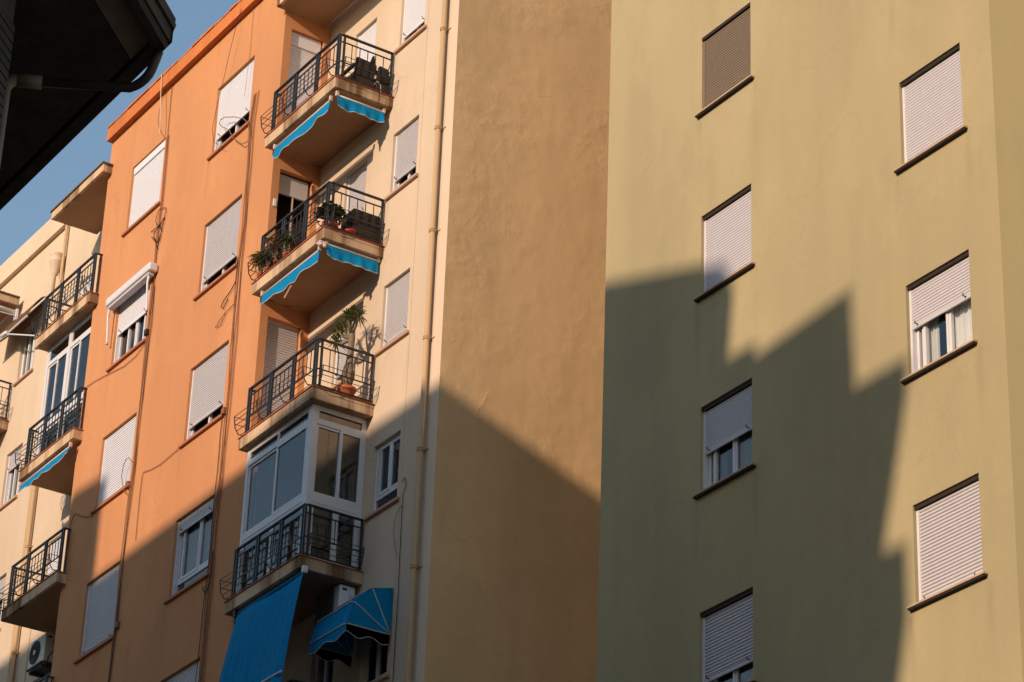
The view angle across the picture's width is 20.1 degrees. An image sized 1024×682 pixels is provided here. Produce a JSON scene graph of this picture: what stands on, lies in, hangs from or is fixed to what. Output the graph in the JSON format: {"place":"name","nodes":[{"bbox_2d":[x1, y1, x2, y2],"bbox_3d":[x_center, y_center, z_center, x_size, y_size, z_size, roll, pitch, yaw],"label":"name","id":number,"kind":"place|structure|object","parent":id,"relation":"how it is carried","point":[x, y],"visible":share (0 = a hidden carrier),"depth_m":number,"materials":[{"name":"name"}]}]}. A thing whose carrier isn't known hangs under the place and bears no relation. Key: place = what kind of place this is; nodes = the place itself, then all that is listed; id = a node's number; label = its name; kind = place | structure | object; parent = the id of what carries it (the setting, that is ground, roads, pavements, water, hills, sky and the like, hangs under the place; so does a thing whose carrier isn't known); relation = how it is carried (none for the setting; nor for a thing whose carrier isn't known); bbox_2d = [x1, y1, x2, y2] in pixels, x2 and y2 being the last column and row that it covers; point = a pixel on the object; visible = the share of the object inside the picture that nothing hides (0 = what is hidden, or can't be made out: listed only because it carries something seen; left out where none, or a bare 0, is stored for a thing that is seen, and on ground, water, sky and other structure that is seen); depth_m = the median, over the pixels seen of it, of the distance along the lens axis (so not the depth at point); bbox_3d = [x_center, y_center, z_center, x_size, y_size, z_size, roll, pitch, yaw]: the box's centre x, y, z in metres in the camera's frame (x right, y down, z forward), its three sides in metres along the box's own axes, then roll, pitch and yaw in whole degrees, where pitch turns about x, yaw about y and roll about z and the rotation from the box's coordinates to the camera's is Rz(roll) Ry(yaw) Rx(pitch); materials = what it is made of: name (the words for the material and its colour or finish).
{"place":"outdoors","nodes":[
{"label":"outdoors","id":0,"kind":"place"},
{"bbox_2d":[79,283,89,296],"bbox_3d":[-8.431,-0.869,57.134,0.257,0.580,0.382,1,-28,2],"label":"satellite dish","id":1,"kind":"object","parent":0,"point":[87,287],"visible":0.21,"depth_m":57.29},
{"bbox_2d":[0,0,175,209],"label":"roof eave","id":2,"kind":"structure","parent":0,"point":[70,70],"depth_m":20.82,"materials":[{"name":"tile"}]},
{"bbox_2d":[0,0,238,265],"label":"sky","id":3,"kind":"structure","parent":0,"point":[29,210],"materials":[{"name":"blue"}]},
{"bbox_2d":[310,546,328,558],"bbox_3d":[-3.129,3.500,45.775,0.400,0.378,0.300,18,-32,-28],"label":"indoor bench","id":4,"kind":"object","parent":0,"point":[319,554],"visible":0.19,"depth_m":45.79,"materials":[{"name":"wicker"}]},
{"bbox_2d":[596,0,1023,681],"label":"corner building","id":5,"kind":"structure","parent":0,"point":[812,440],"depth_m":36.78,"materials":[{"name":"paint"}]},
{"bbox_2d":[694,2,754,118],"bbox_3d":[3.046,-3.940,40.611,0.235,1.322,1.310,18,-32,-28],"label":"window","id":6,"kind":"structure","parent":5,"relation":"in","point":[727,48],"depth_m":40.62,"materials":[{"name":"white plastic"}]},
{"bbox_2d":[693,185,755,302],"bbox_3d":[2.944,-1.328,39.244,0.235,1.322,1.310,18,-32,-28],"label":"window","id":7,"kind":"structure","parent":5,"relation":"in","point":[727,229],"depth_m":39.29,"materials":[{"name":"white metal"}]},
{"bbox_2d":[692,379,756,499],"bbox_3d":[3.148,1.387,38.050,0.970,1.322,1.310,18,-32,-28],"label":"window","id":8,"kind":"structure","parent":5,"relation":"in","point":[727,421],"depth_m":38.01,"materials":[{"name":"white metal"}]},
{"bbox_2d":[701,588,757,681],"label":"window","id":9,"kind":"structure","parent":5,"relation":"in","point":[727,628],"depth_m":36.61,"materials":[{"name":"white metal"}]},
{"bbox_2d":[893,44,967,174],"bbox_3d":[5.261,-2.901,36.067,0.235,1.322,1.340,18,-32,-28],"label":"window","id":10,"kind":"structure","parent":5,"relation":"in","point":[932,97],"depth_m":36.10,"materials":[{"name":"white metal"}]},
{"bbox_2d":[899,251,977,384],"bbox_3d":[5.466,-0.186,34.873,0.970,1.322,1.340,18,-32,-28],"label":"window","id":11,"kind":"structure","parent":5,"relation":"in","point":[940,301],"depth_m":34.84,"materials":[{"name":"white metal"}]},
{"bbox_2d":[906,474,987,611],"bbox_3d":[5.056,2.323,33.332,0.235,1.322,1.340,18,-32,-28],"label":"window","id":12,"kind":"structure","parent":5,"relation":"in","point":[949,542],"depth_m":33.37,"materials":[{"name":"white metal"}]},
{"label":"ground","id":13,"kind":"structure","parent":0,"visible":0},
{"bbox_2d":[0,0,611,681],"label":"apartment building","id":14,"kind":"structure","parent":13,"relation":"on","point":[470,172],"depth_m":48.73,"materials":[{"name":"paint"}]},
{"bbox_2d":[0,576,5,630],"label":"window","id":15,"kind":"structure","parent":14,"relation":"in","point":[2,582],"depth_m":59.23,"materials":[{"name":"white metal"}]},
{"bbox_2d":[0,305,18,320],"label":"white awning","id":16,"kind":"object","parent":14,"relation":"attached to","point":[13,312],"visible":1,"depth_m":62.63,"materials":[{"name":"metal"}]},
{"bbox_2d":[0,447,21,510],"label":"window","id":17,"kind":"structure","parent":14,"relation":"in","point":[10,493],"depth_m":60.68,"materials":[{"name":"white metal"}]},
{"bbox_2d":[0,331,35,337],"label":"sunshade arm","id":18,"kind":"object","parent":14,"relation":"attached to","point":[4,334],"visible":0.93,"depth_m":61.70},
{"bbox_2d":[0,296,45,341],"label":"brown awning","id":19,"kind":"object","parent":14,"relation":"attached to","point":[17,322],"visible":0.94,"depth_m":61.87,"materials":[{"name":"fabric"}]},
{"bbox_2d":[12,323,37,386],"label":"window","id":20,"kind":"structure","parent":14,"relation":"in","point":[28,369],"depth_m":61.96,"materials":[{"name":"white metal"}]},
{"bbox_2d":[26,633,54,677],"bbox_3d":[-8.996,6.047,55.544,0.366,0.680,0.772,18,-32,-28],"label":"air conditioner","id":21,"kind":"object","parent":14,"relation":"attached to","point":[41,656],"visible":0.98,"depth_m":55.40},
{"bbox_2d":[18,442,72,491],"bbox_3d":[-9.022,2.466,55.672,0.100,0.282,2.320,18,-32,-28],"label":"folded awning","id":22,"kind":"object","parent":14,"relation":"attached to","point":[48,466],"visible":1,"depth_m":55.60,"materials":[{"name":"blue fabric"}]},
{"bbox_2d":[48,538,60,574],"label":"window","id":23,"kind":"structure","parent":14,"relation":"in","point":[54,565],"depth_m":57.23,"materials":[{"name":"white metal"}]},
{"bbox_2d":[73,563,120,663],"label":"window","id":24,"kind":"structure","parent":14,"relation":"in","point":[102,593],"depth_m":51.89,"materials":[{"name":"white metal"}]},
{"bbox_2d":[90,416,135,514],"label":"window","id":25,"kind":"structure","parent":14,"relation":"in","point":[118,447],"depth_m":53.28,"materials":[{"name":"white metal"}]},
{"bbox_2d":[85,344,144,387],"bbox_3d":[-7.526,0.538,54.544,0.013,0.262,2.672,18,-32,-28],"label":"cable","id":26,"kind":"object","parent":14,"relation":"attached to","point":[117,369],"visible":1,"depth_m":54.32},
{"bbox_2d":[114,621,119,628],"bbox_3d":[-6.951,4.999,50.843,0.065,0.120,0.100,18,-32,-28],"label":"junction box","id":27,"kind":"object","parent":14,"relation":"attached to","point":[116,624],"visible":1,"depth_m":50.81,"materials":[{"name":"brown plastic"}]},
{"bbox_2d":[121,457,131,493],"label":"cable","id":28,"kind":"object","parent":14,"relation":"attached to","point":[122,472],"visible":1,"depth_m":52.59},
{"bbox_2d":[106,279,150,372],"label":"window","id":29,"kind":"structure","parent":14,"relation":"in","point":[132,318],"depth_m":54.80,"materials":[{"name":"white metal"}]},
{"bbox_2d":[105,262,157,344],"bbox_3d":[-7.219,-0.694,54.552,0.190,0.980,1.870,18,-32,-28],"label":"cassette awning","id":30,"kind":"object","parent":14,"relation":"attached to","point":[131,286],"visible":1,"depth_m":54.57,"materials":[{"name":"white metal"}]},
{"bbox_2d":[109,285,154,681],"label":"cable","id":31,"kind":"object","parent":14,"relation":"attached to","point":[134,476],"visible":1,"depth_m":52.16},
{"bbox_2d":[108,135,168,681],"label":"cable bundle","id":32,"kind":"object","parent":14,"relation":"attached to","point":[153,279],"visible":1,"depth_m":52.98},
{"bbox_2d":[121,141,164,236],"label":"window","id":33,"kind":"structure","parent":14,"relation":"in","point":[148,174],"depth_m":55.99,"materials":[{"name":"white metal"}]},
{"bbox_2d":[144,328,148,335],"bbox_3d":[-6.781,-0.158,53.600,0.065,0.120,0.100,18,-32,-28],"label":"junction box","id":34,"kind":"object","parent":14,"relation":"attached to","point":[146,331],"visible":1,"depth_m":53.56,"materials":[{"name":"black plastic"}]},
{"bbox_2d":[135,448,178,540],"bbox_3d":[-6.258,2.680,51.027,0.013,1.326,1.516,18,-32,-28],"label":"cable","id":35,"kind":"object","parent":14,"relation":"attached to","point":[140,489],"visible":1,"depth_m":51.46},
{"bbox_2d":[151,217,164,248],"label":"cable","id":36,"kind":"object","parent":14,"relation":"attached to","point":[160,233],"visible":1,"depth_m":54.51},
{"bbox_2d":[159,74,161,134],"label":"cable","id":37,"kind":"object","parent":14,"relation":"attached to","point":[160,104],"visible":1,"depth_m":56.03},
{"bbox_2d":[155,207,165,225],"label":"cable","id":38,"kind":"object","parent":14,"relation":"attached to","point":[157,213],"visible":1,"depth_m":54.74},
{"bbox_2d":[166,88,171,147],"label":"cable","id":39,"kind":"object","parent":14,"relation":"attached to","point":[169,114],"visible":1,"depth_m":55.87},
{"bbox_2d":[164,660,199,681],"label":"window","id":40,"kind":"structure","parent":14,"relation":"in","point":[188,674],"depth_m":47.93,"materials":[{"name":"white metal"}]},
{"bbox_2d":[163,498,213,604],"bbox_3d":[-5.097,3.646,49.333,0.955,1.535,1.620,18,-32,-28],"label":"window","id":41,"kind":"structure","parent":14,"relation":"in","point":[194,531],"depth_m":49.42,"materials":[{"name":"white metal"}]},
{"bbox_2d":[178,343,228,448],"bbox_3d":[-4.995,1.034,50.700,0.955,1.535,1.620,18,-32,-28],"label":"window","id":42,"kind":"structure","parent":14,"relation":"in","point":[208,380],"depth_m":50.64,"materials":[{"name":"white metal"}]},
{"bbox_2d":[202,551,212,592],"bbox_3d":[-5.082,3.870,48.213,0.017,0.708,0.288,18,-32,-28],"label":"cable","id":43,"kind":"object","parent":14,"relation":"attached to","point":[210,575],"visible":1,"depth_m":48.11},
{"bbox_2d":[195,420,221,681],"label":"cable","id":44,"kind":"object","parent":14,"relation":"attached to","point":[209,550],"visible":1,"depth_m":48.39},
{"bbox_2d":[193,198,241,300],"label":"window","id":45,"kind":"structure","parent":14,"relation":"in","point":[221,243],"depth_m":51.99,"materials":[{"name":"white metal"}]},
{"bbox_2d":[221,407,226,414],"bbox_3d":[-4.938,1.203,49.525,0.065,0.120,0.100,18,-32,-28],"label":"junction box","id":46,"kind":"object","parent":14,"relation":"attached to","point":[223,410],"visible":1,"depth_m":49.49,"materials":[{"name":"brown plastic"}]},
{"bbox_2d":[215,295,235,327],"bbox_3d":[-5.029,-0.502,50.713,0.014,0.368,0.711,18,-32,-28],"label":"cable","id":47,"kind":"object","parent":14,"relation":"attached to","point":[225,314],"visible":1,"depth_m":50.71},
{"bbox_2d":[212,9,241,146],"bbox_3d":[-5.304,-4.780,53.526,0.009,2.886,0.768,18,-32,-28],"label":"cable","id":48,"kind":"object","parent":14,"relation":"attached to","point":[223,79],"visible":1,"depth_m":53.66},
{"bbox_2d":[198,90,258,681],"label":"cable bundle","id":49,"kind":"object","parent":14,"relation":"attached to","point":[230,367],"visible":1,"depth_m":49.58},
{"bbox_2d":[221,256,237,308],"bbox_3d":[-4.977,-1.033,50.935,0.017,0.922,0.536,18,-32,-28],"label":"cable","id":50,"kind":"object","parent":14,"relation":"attached to","point":[232,286],"visible":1,"depth_m":50.82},
{"bbox_2d":[206,60,253,160],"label":"window","id":51,"kind":"structure","parent":14,"relation":"in","point":[233,102],"depth_m":53.40,"materials":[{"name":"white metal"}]},
{"bbox_2d":[219,116,249,143],"bbox_3d":[-5.066,-3.836,52.651,0.016,1.085,1.324,18,-32,-28],"label":"cable","id":52,"kind":"object","parent":14,"relation":"attached to","point":[229,130],"visible":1,"depth_m":52.57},
{"bbox_2d":[244,7,253,95],"bbox_3d":[-4.842,-5.350,53.278,0.007,1.930,0.067,18,-32,-28],"label":"cable","id":53,"kind":"object","parent":14,"relation":"attached to","point":[250,47],"visible":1,"depth_m":53.25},
{"bbox_2d":[248,247,267,278],"bbox_3d":[-4.317,-1.314,49.603,0.561,0.570,0.575,18,-32,-28],"label":"potted plant","id":54,"kind":"object","parent":14,"relation":"on","point":[259,266],"visible":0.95,"depth_m":49.60,"materials":[{"name":"green plant"}]},
{"bbox_2d":[219,565,307,681],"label":"drop awning","id":55,"kind":"object","parent":14,"relation":"hanging from","point":[258,645],"visible":1,"depth_m":45.22,"materials":[{"name":"blue fabric"}]},
{"bbox_2d":[256,248,274,272],"bbox_3d":[-4.178,-1.350,49.395,0.435,0.450,0.467,18,-32,-28],"label":"potted plant","id":56,"kind":"object","parent":14,"relation":"on","point":[270,263],"visible":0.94,"depth_m":49.36,"materials":[{"name":"green plant"}]},
{"bbox_2d":[245,475,286,587],"bbox_3d":[-4.112,3.394,47.867,0.670,2.420,0.064,18,-32,-28],"label":"door","id":57,"kind":"structure","parent":14,"relation":"in","point":[281,500],"depth_m":48.11,"materials":[{"name":"metal"}]},
{"bbox_2d":[264,233,289,264],"bbox_3d":[-3.990,-1.544,49.157,0.462,0.588,0.468,18,-32,-28],"label":"potted plant","id":58,"kind":"object","parent":14,"relation":"on","point":[276,251],"visible":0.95,"depth_m":49.12,"materials":[{"name":"green plant"}]},
{"bbox_2d":[259,320,298,422],"bbox_3d":[-4.009,0.782,49.235,0.670,2.420,0.064,18,-32,-28],"label":"door","id":59,"kind":"structure","parent":14,"relation":"in","point":[281,340],"depth_m":49.47,"materials":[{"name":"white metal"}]},
{"bbox_2d":[277,230,298,257],"bbox_3d":[-3.808,-1.641,48.912,0.353,0.544,0.383,18,-32,-28],"label":"potted plant","id":60,"kind":"object","parent":14,"relation":"on","point":[285,244],"visible":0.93,"depth_m":48.90,"materials":[{"name":"green plant"}]},
{"bbox_2d":[260,245,321,305],"bbox_3d":[-3.739,-1.060,48.480,0.100,0.358,2.010,18,-32,-28],"label":"folded awning","id":61,"kind":"object","parent":14,"relation":"attached to","point":[282,284],"visible":1,"depth_m":48.46,"materials":[{"name":"blue fabric"}]},
{"bbox_2d":[273,172,309,265],"bbox_3d":[-4.034,-1.743,50.776,0.670,2.420,0.520,18,-32,-28],"label":"door","id":62,"kind":"structure","parent":14,"relation":"in","point":[293,191],"depth_m":51.15,"materials":[{"name":"white metal"}]},
{"bbox_2d":[273,95,332,158],"bbox_3d":[-3.636,-3.654,49.839,0.096,0.358,2.010,18,-32,-28],"label":"folded awning","id":63,"kind":"object","parent":14,"relation":"attached to","point":[304,127],"visible":1,"depth_m":49.82,"materials":[{"name":"blue fabric"}]},
{"bbox_2d":[285,32,320,116],"bbox_3d":[-3.789,-4.452,51.949,0.610,2.380,0.060,18,-32,-28],"label":"door","id":64,"kind":"structure","parent":14,"relation":"in","point":[302,49],"depth_m":52.24,"materials":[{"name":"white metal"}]},
{"bbox_2d":[316,240,326,247],"bbox_3d":[-3.145,-1.604,47.717,0.139,0.175,0.190,18,-32,-28],"label":"bauble cluster","id":65,"kind":"object","parent":14,"relation":"attached to","point":[321,243],"visible":1,"depth_m":47.67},
{"bbox_2d":[312,200,346,226],"bbox_3d":[-3.044,-2.025,48.169,0.594,0.589,0.549,18,-32,-28],"label":"potted plant","id":66,"kind":"object","parent":14,"relation":"on","point":[321,212],"visible":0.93,"depth_m":48.10,"materials":[{"name":"green plant"}]},
{"bbox_2d":[314,584,354,627],"bbox_3d":[-2.761,4.274,45.519,0.386,0.680,0.752,18,-32,-28],"label":"air conditioner","id":67,"kind":"object","parent":14,"relation":"attached to","point":[331,600],"visible":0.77,"depth_m":45.42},
{"bbox_2d":[328,319,355,389],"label":"window","id":68,"kind":"structure","parent":14,"relation":"in","point":[342,358],"depth_m":48.57,"materials":[{"name":"white metal"}]},
{"bbox_2d":[314,647,370,681],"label":"window","id":69,"kind":"structure","parent":14,"relation":"in","point":[326,670],"depth_m":46.18,"materials":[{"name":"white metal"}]},
{"bbox_2d":[327,304,367,394],"bbox_3d":[-2.747,0.203,47.335,0.604,1.790,1.171,13,-29,-19],"label":"succulent tree","id":70,"kind":"object","parent":14,"relation":"on","point":[356,318],"visible":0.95,"depth_m":47.37,"materials":[{"name":"green plant"}]},
{"bbox_2d":[344,228,355,232],"bbox_3d":[-2.708,-1.758,48.191,0.220,0.160,0.220,18,-32,-28],"label":"flower pot","id":71,"kind":"object","parent":14,"relation":"on","point":[351,230],"visible":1,"depth_m":48.13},
{"bbox_2d":[321,473,379,549],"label":"window","id":72,"kind":"structure","parent":14,"relation":"in","point":[331,486],"depth_m":47.38,"materials":[{"name":"glass"}]},
{"bbox_2d":[309,587,392,667],"bbox_3d":[-2.490,4.334,44.542,0.807,0.975,1.157,18,-32,-28],"label":"dome awning","id":73,"kind":"object","parent":14,"relation":"attached to","point":[366,613],"visible":1,"depth_m":44.25,"materials":[{"name":"blue fabric"}]},
{"bbox_2d":[325,240,379,273],"bbox_3d":[-2.642,-1.392,47.920,1.060,0.353,0.098,18,-32,-28],"label":"folded awning","id":74,"kind":"object","parent":14,"relation":"attached to","point":[340,254],"visible":1,"depth_m":47.91,"materials":[{"name":"blue fabric"}]},
{"bbox_2d":[346,164,366,212],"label":"window","id":75,"kind":"structure","parent":14,"relation":"in","point":[357,181],"depth_m":50.01,"materials":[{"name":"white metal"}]},
{"bbox_2d":[344,57,374,87],"bbox_3d":[-2.659,-4.498,49.876,0.400,0.638,0.500,18,-32,-28],"label":"wicker chair","id":76,"kind":"object","parent":14,"relation":"on","point":[363,75],"visible":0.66,"depth_m":49.71,"materials":[{"name":"brown wicker"}]},
{"bbox_2d":[341,208,379,241],"bbox_3d":[-2.553,-1.820,48.525,0.520,0.588,0.435,18,-32,-28],"label":"black crate","id":77,"kind":"object","parent":14,"relation":"on","point":[361,227],"visible":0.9,"depth_m":48.39,"materials":[{"name":"plastic"}]},
{"bbox_2d":[335,90,385,122],"bbox_3d":[-2.576,-3.975,49.249,0.980,0.342,0.094,18,-32,-28],"label":"folded awning","id":78,"kind":"object","parent":14,"relation":"attached to","point":[370,112],"visible":1,"depth_m":49.24,"materials":[{"name":"blue fabric"}]},
{"bbox_2d":[357,21,376,61],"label":"window","id":79,"kind":"structure","parent":14,"relation":"in","point":[369,36],"depth_m":51.39,"materials":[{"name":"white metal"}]},
{"bbox_2d":[370,56,376,75],"bbox_3d":[-2.424,-4.587,49.905,0.210,0.821,0.060,18,-32,-28],"label":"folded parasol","id":80,"kind":"object","parent":14,"relation":"on","point":[372,60],"visible":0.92,"depth_m":50.02,"materials":[{"name":"black fabric"}]},
{"bbox_2d":[363,637,389,681],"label":"window","id":81,"kind":"structure","parent":14,"relation":"in","point":[377,660],"depth_m":44.83,"materials":[{"name":"black glass"}]},
{"bbox_2d":[374,66,388,91],"bbox_3d":[-2.349,-4.385,50.002,0.260,0.577,0.508,18,-32,-28],"label":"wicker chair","id":82,"kind":"object","parent":14,"relation":"on","point":[382,82],"visible":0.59,"depth_m":49.83,"materials":[{"name":"brown wicker"}]},
{"bbox_2d":[363,433,400,520],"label":"window","id":83,"kind":"structure","parent":14,"relation":"in","point":[388,453],"depth_m":46.13,"materials":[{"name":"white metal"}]},
{"bbox_2d":[374,272,409,356],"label":"window","id":84,"kind":"structure","parent":14,"relation":"in","point":[397,294],"depth_m":47.33,"materials":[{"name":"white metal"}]},
{"bbox_2d":[392,477,405,681],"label":"cable","id":85,"kind":"object","parent":14,"relation":"attached to","point":[398,578],"visible":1,"depth_m":44.43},
{"bbox_2d":[384,119,418,200],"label":"window","id":86,"kind":"structure","parent":14,"relation":"in","point":[405,173],"depth_m":48.74,"materials":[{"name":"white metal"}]},
{"bbox_2d":[393,0,426,53],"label":"window","id":87,"kind":"structure","parent":14,"relation":"in","point":[414,10],"depth_m":50.01,"materials":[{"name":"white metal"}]}
]}

